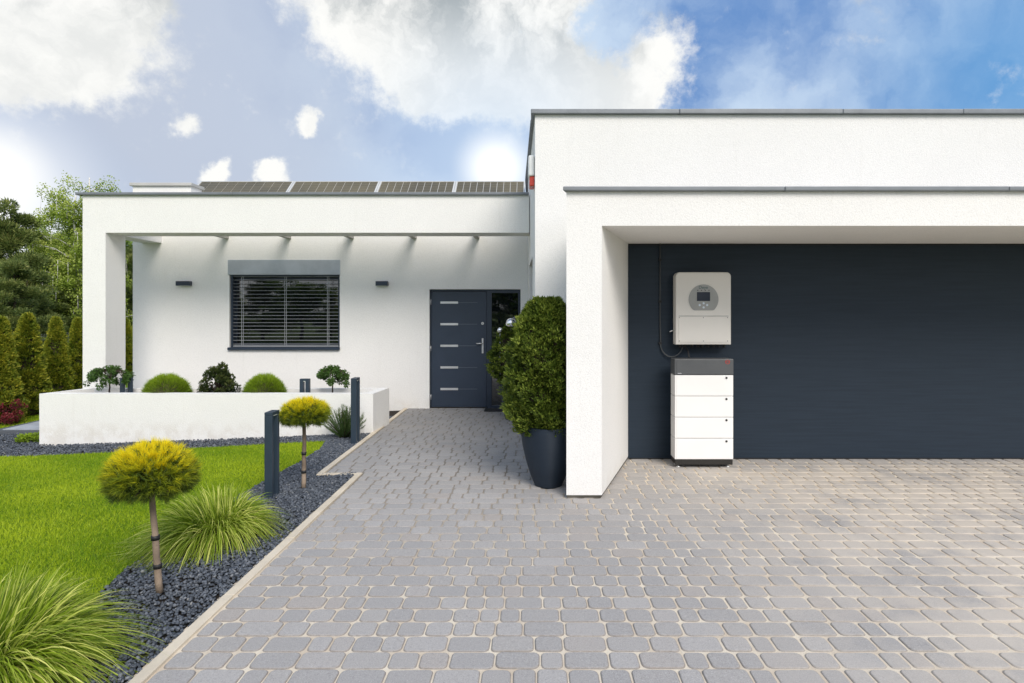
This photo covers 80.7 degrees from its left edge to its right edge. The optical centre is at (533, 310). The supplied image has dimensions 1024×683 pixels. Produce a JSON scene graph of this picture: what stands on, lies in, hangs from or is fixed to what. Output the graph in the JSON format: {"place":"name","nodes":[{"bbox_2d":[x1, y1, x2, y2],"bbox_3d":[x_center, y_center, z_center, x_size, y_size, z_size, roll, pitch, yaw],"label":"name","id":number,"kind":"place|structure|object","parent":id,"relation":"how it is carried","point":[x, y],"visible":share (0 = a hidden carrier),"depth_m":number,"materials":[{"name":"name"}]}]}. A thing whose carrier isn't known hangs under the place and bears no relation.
{"place":"outdoors","nodes":[
{"label":"outdoors","id":0,"kind":"place"},
{"bbox_2d":[0,420,38,434],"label":"side path","id":1,"kind":"structure","parent":0,"point":[28,427],"depth_m":9.51,"materials":[{"name":"grey concrete"}]},
{"bbox_2d":[0,414,38,428],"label":"grass","id":2,"kind":"structure","parent":0,"point":[29,418],"depth_m":10.34,"materials":[{"name":"green plant"}]},
{"bbox_2d":[0,384,127,427],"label":"back lawn","id":3,"kind":"structure","parent":0,"point":[126,386],"depth_m":10.42,"materials":[{"name":"green plant"}]},
{"bbox_2d":[0,398,27,424],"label":"red barberry","id":4,"kind":"object","parent":3,"relation":"on","point":[7,417],"visible":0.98,"depth_m":9.94,"materials":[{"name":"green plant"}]},
{"bbox_2d":[0,314,30,424],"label":"hedge thuja","id":5,"kind":"object","parent":3,"relation":"on","point":[11,389],"visible":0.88,"depth_m":10.06,"materials":[{"name":"green plant"}]},
{"bbox_2d":[0,258,67,347],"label":"pine tree","id":6,"kind":"object","parent":3,"relation":"on","point":[13,310],"visible":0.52,"depth_m":14.81,"materials":[{"name":"green plant"}]},
{"bbox_2d":[12,312,57,415],"bbox_3d":[-9.170,0.963,10.924,0.829,1.908,0.824,0,0,0],"label":"hedge thuja","id":7,"kind":"object","parent":3,"relation":"on","point":[31,360],"visible":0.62,"depth_m":10.80,"materials":[{"name":"green plant"}]},
{"bbox_2d":[42,316,74,391],"bbox_3d":[-9.612,1.009,12.116,0.698,1.842,0.720,0,0,-34],"label":"hedge thuja","id":8,"kind":"object","parent":3,"relation":"on","point":[60,371],"visible":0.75,"depth_m":12.01,"materials":[{"name":"green plant"}]},
{"bbox_2d":[44,287,82,341],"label":"pine tree","id":9,"kind":"object","parent":3,"relation":"on","point":[67,318],"visible":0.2,"depth_m":17.79,"materials":[{"name":"green plant"}]},
{"bbox_2d":[67,317,82,389],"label":"hedge thuja","id":10,"kind":"object","parent":3,"relation":"on","point":[75,346],"visible":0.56,"depth_m":13.27,"materials":[{"name":"green plant"}]},
{"bbox_2d":[31,170,132,331],"bbox_3d":[-14.277,-1.072,18.614,3.094,6.586,3.153,0,0,0],"label":"birch tree","id":11,"kind":"object","parent":3,"relation":"on","point":[67,267],"visible":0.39,"depth_m":18.13,"materials":[{"name":"green plant"}]},
{"bbox_2d":[125,318,132,374],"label":"hedge thuja","id":12,"kind":"object","parent":3,"relation":"on","point":[128,347],"visible":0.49,"depth_m":17.21,"materials":[{"name":"green plant"}]},
{"bbox_2d":[0,440,324,681],"bbox_3d":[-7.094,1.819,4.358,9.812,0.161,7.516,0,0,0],"label":"lawn","id":13,"kind":"structure","parent":0,"point":[74,536],"depth_m":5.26,"materials":[{"name":"green plant"}]},
{"bbox_2d":[0,557,170,682],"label":"ornamental grass","id":14,"kind":"object","parent":13,"relation":"on","point":[45,632],"depth_m":2.87,"materials":[{"name":"green plant"}]},
{"bbox_2d":[0,411,398,682],"bbox_3d":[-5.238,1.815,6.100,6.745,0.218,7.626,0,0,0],"label":"gravel","id":15,"kind":"structure","parent":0,"point":[318,494],"depth_m":4.13,"materials":[{"name":"grey gravel"}]},
{"bbox_2d":[14,432,38,442],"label":"creeping juniper","id":16,"kind":"object","parent":15,"relation":"on","point":[33,437],"visible":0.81,"depth_m":8.67,"materials":[{"name":"green plant"}]},
{"bbox_2d":[95,436,204,593],"bbox_3d":[-2.363,1.254,3.719,0.607,0.984,0.615,0,0,0],"label":"golden pine","id":17,"kind":"object","parent":15,"relation":"on","point":[142,469],"visible":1,"depth_m":3.61,"materials":[{"name":"yellow plant"}]},
{"bbox_2d":[98,480,293,575],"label":"ornamental grass","id":18,"kind":"object","parent":15,"relation":"on","point":[221,520],"depth_m":4.42,"materials":[{"name":"green plant"}]},
{"bbox_2d":[264,410,278,498],"bbox_3d":[-2.455,1.349,5.662,0.100,0.808,0.190,0,0,0],"label":"bollard light","id":19,"kind":"object","parent":15,"relation":"on","point":[271,451],"visible":0.96,"depth_m":5.58,"materials":[{"name":"paint"}]},
{"bbox_2d":[279,395,332,488],"bbox_3d":[-2.237,1.275,5.887,0.558,0.934,0.570,0,0,0],"label":"golden pine","id":20,"kind":"object","parent":15,"relation":"on","point":[303,412],"visible":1,"depth_m":5.79,"materials":[{"name":"yellow plant"}]},
{"bbox_2d":[322,404,366,437],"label":"ornamental grass","id":21,"kind":"object","parent":15,"relation":"on","point":[344,423],"visible":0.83,"depth_m":8.23,"materials":[{"name":"green plant"}]},
{"bbox_2d":[351,377,359,443],"bbox_3d":[-2.341,1.316,7.930,0.100,0.864,0.190,0,0,0],"label":"bollard light","id":22,"kind":"object","parent":15,"relation":"on","point":[355,409],"visible":0.94,"depth_m":7.85,"materials":[{"name":"paint"}]},
{"bbox_2d":[0,0,1023,256],"label":"sky","id":23,"kind":"structure","parent":0,"point":[129,91],"materials":[{"name":"blue"}]},
{"bbox_2d":[127,407,1023,682],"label":"driveway","id":24,"kind":"structure","parent":0,"point":[443,545],"depth_m":3.92,"materials":[{"name":"grey stone"}]},
{"bbox_2d":[484,408,502,411],"bbox_3d":[-0.670,1.719,10.430,0.352,0.018,0.260,0,0,0],"label":"doormat","id":25,"kind":"object","parent":24,"relation":"on","point":[493,410],"visible":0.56,"depth_m":10.31,"materials":[{"name":"black rubber"}]},
{"bbox_2d":[484,324,514,419],"bbox_3d":[-0.413,0.950,9.585,0.773,1.561,0.950,0,0,0],"label":"potted thuja","id":26,"kind":"object","parent":24,"relation":"on","point":[494,369],"visible":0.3,"depth_m":9.43,"materials":[{"name":"plant"}]},
{"bbox_2d":[506,318,515,328],"bbox_3d":[-0.350,0.613,9.420,0.168,0.994,0.168,0,0,0],"label":"mirror ball","id":27,"kind":"object","parent":26,"relation":"in","point":[509,321],"visible":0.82,"depth_m":9.36,"materials":[{"name":"metal"}]},
{"bbox_2d":[497,295,565,488],"bbox_3d":[0.059,0.786,5.970,0.871,1.888,0.912,0,0,0],"label":"potted thuja","id":28,"kind":"object","parent":24,"relation":"on","point":[534,388],"visible":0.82,"depth_m":5.75,"materials":[{"name":"plant"}]},
{"bbox_2d":[671,358,732,466],"bbox_3d":[1.876,1.131,6.716,0.647,1.196,0.207,0,0,0],"label":"battery cabinet","id":29,"kind":"object","parent":24,"relation":"on","point":[701,411],"visible":1,"depth_m":6.62,"materials":[{"name":"white metal"}]},
{"bbox_3d":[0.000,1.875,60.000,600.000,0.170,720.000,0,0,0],"label":"ground","id":30,"kind":"structure","parent":0,"visible":0},
{"bbox_2d":[0,197,68,332],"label":"pine tree","id":31,"kind":"object","parent":30,"relation":"on","point":[15,237],"visible":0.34,"depth_m":17.28,"materials":[{"name":"green plant"}]},
{"bbox_2d":[0,250,68,333],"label":"pine tree","id":32,"kind":"object","parent":30,"relation":"on","point":[33,259],"visible":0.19,"depth_m":16.29,"materials":[{"name":"green plant"}]},
{"bbox_2d":[12,209,68,275],"bbox_3d":[-16.920,-0.656,21.053,2.838,5.664,2.784,0,0,-30],"label":"birch tree","id":33,"kind":"object","parent":30,"relation":"on","point":[42,229],"visible":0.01,"depth_m":21.08,"materials":[{"name":"green plant"}]},
{"bbox_2d":[125,246,132,325],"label":"pine tree","id":34,"kind":"object","parent":30,"relation":"on","point":[129,255],"visible":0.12,"depth_m":20.19,"materials":[{"name":"green plant"}]},
{"bbox_2d":[125,240,132,301],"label":"broadleaf tree","id":35,"kind":"object","parent":30,"relation":"on","point":[128,244],"visible":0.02,"depth_m":23.05,"materials":[{"name":"green plant"}]},
{"bbox_2d":[39,388,388,445],"bbox_3d":[-4.600,1.614,8.870,4.800,0.872,0.660,0,0,0],"label":"planter","id":36,"kind":"object","parent":30,"relation":"on","point":[89,415],"visible":0.69,"depth_m":8.54,"materials":[{"name":"white paint"}]},
{"bbox_2d":[83,365,135,392],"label":"weeping tree","id":37,"kind":"object","parent":36,"relation":"on","point":[96,374],"visible":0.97,"depth_m":8.82,"materials":[{"name":"green plant"}]},
{"bbox_2d":[120,377,132,392],"bbox_3d":[-6.043,1.137,8.950,0.190,0.284,0.100,0,0,-38],"label":"bollard light","id":38,"kind":"object","parent":36,"relation":"on","point":[130,387],"visible":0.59,"depth_m":8.94,"materials":[{"name":"paint"}]},
{"bbox_2d":[141,372,192,392],"bbox_3d":[-5.388,1.211,8.859,0.761,0.648,0.637,0,0,0],"label":"round shrub","id":39,"kind":"object","parent":36,"relation":"in","point":[169,383],"visible":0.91,"depth_m":8.74,"materials":[{"name":"green plant"}]},
{"bbox_2d":[196,361,241,392],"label":"spreading conifer","id":40,"kind":"object","parent":36,"relation":"on","point":[224,382],"visible":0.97,"depth_m":8.84,"materials":[{"name":"green plant"}]},
{"bbox_2d":[241,372,287,392],"bbox_3d":[-3.952,1.195,8.858,0.699,0.624,0.582,0,0,0],"label":"round shrub","id":41,"kind":"object","parent":36,"relation":"in","point":[265,383],"visible":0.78,"depth_m":8.75,"materials":[{"name":"green plant"}]},
{"bbox_2d":[300,378,310,392],"bbox_3d":[-3.352,1.140,8.850,0.163,0.278,0.090,0,0,0],"label":"bollard light","id":42,"kind":"object","parent":36,"relation":"on","point":[305,385],"visible":0.69,"depth_m":8.82,"materials":[{"name":"paint"}]},
{"bbox_2d":[316,364,349,392],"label":"weeping tree","id":43,"kind":"object","parent":36,"relation":"on","point":[337,372],"visible":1,"depth_m":8.80,"materials":[{"name":"green plant"}]},
{"bbox_2d":[128,408,406,682],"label":"kerb","id":44,"kind":"structure","parent":30,"relation":"on","point":[151,668],"depth_m":3.82,"materials":[{"name":"beige concrete"}]},
{"bbox_2d":[75,109,1023,498],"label":"house","id":45,"kind":"structure","parent":30,"relation":"on","point":[871,261],"depth_m":7.05,"materials":[{"name":"white paint"}]},
{"bbox_2d":[176,281,191,285],"bbox_3d":[-6.143,-0.474,10.600,0.243,0.084,0.099,0,0,0],"label":"wall lamp","id":46,"kind":"object","parent":45,"relation":"attached to","point":[183,283],"visible":1,"depth_m":10.55,"materials":[{"name":"metal"}]},
{"bbox_2d":[198,181,293,191],"bbox_3d":[-5.483,-2.222,11.310,1.792,0.523,0.545,0,0,0],"label":"solar panel","id":47,"kind":"object","parent":45,"relation":"on","point":[246,186],"visible":0.52,"depth_m":11.41,"materials":[{"name":"glass"}]},
{"bbox_2d":[227,277,339,349],"bbox_3d":[-4.399,0.029,10.725,1.970,1.330,0.250,0,0,0],"label":"window","id":48,"kind":"structure","parent":45,"relation":"in","point":[237,286],"depth_m":10.80,"materials":[{"name":"paint"}]},
{"bbox_2d":[288,181,379,191],"bbox_3d":[-3.760,-2.222,11.310,1.639,0.523,0.545,0,0,0],"label":"solar panel","id":49,"kind":"object","parent":45,"relation":"on","point":[334,186],"visible":0.6,"depth_m":11.41,"materials":[{"name":"glass"}]},
{"bbox_2d":[376,281,387,285],"bbox_3d":[-2.661,-0.474,10.600,0.205,0.084,0.099,0,0,0],"label":"wall lamp","id":50,"kind":"object","parent":45,"relation":"attached to","point":[381,283],"visible":1,"depth_m":10.55,"materials":[{"name":"metal"}]},
{"bbox_2d":[376,181,455,191],"bbox_3d":[-2.210,-2.222,11.310,1.445,0.523,0.545,0,0,0],"label":"solar panel","id":51,"kind":"object","parent":45,"relation":"on","point":[416,186],"visible":0.59,"depth_m":11.41,"materials":[{"name":"glass"}]},
{"bbox_2d":[431,291,486,406],"bbox_3d":[-1.333,0.688,10.736,1.002,2.060,0.128,0,0,0],"label":"front door","id":52,"kind":"structure","parent":45,"relation":"in","point":[458,318],"depth_m":10.73,"materials":[{"name":"paint"}]},
{"bbox_2d":[454,181,524,191],"bbox_3d":[-0.816,-2.222,11.310,1.327,0.523,0.545,0,0,0],"label":"solar panel","id":53,"kind":"object","parent":45,"relation":"on","point":[489,186],"visible":0.57,"depth_m":11.41,"materials":[{"name":"glass"}]},
{"bbox_2d":[528,155,534,189],"bbox_3d":[-0.026,-1.660,7.258,0.074,0.363,0.273,0,0,-2],"label":"alarm siren","id":54,"kind":"object","parent":45,"relation":"attached to","point":[531,168],"visible":1,"depth_m":7.13,"materials":[{"name":"white plastic"}]},
{"bbox_2d":[658,243,683,357],"bbox_3d":[1.595,-0.117,6.972,0.290,1.324,0.064,0,0,19],"label":"supply cable","id":55,"kind":"object","parent":45,"relation":"attached to","point":[660,300],"visible":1,"depth_m":6.99,"materials":[{"name":"black plastic"}]},
{"bbox_2d":[670,272,730,347],"bbox_3d":[1.899,-0.007,6.888,0.686,0.857,0.134,0,0,0],"label":"inverter","id":56,"kind":"object","parent":45,"relation":"attached to","point":[701,309],"visible":1,"depth_m":6.83,"materials":[{"name":"white plastic"}]},
{"bbox_2d":[628,244,1023,459],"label":"garage door","id":57,"kind":"structure","parent":45,"relation":"in","point":[837,351],"depth_m":7.02,"materials":[{"name":"paint"}]}
]}

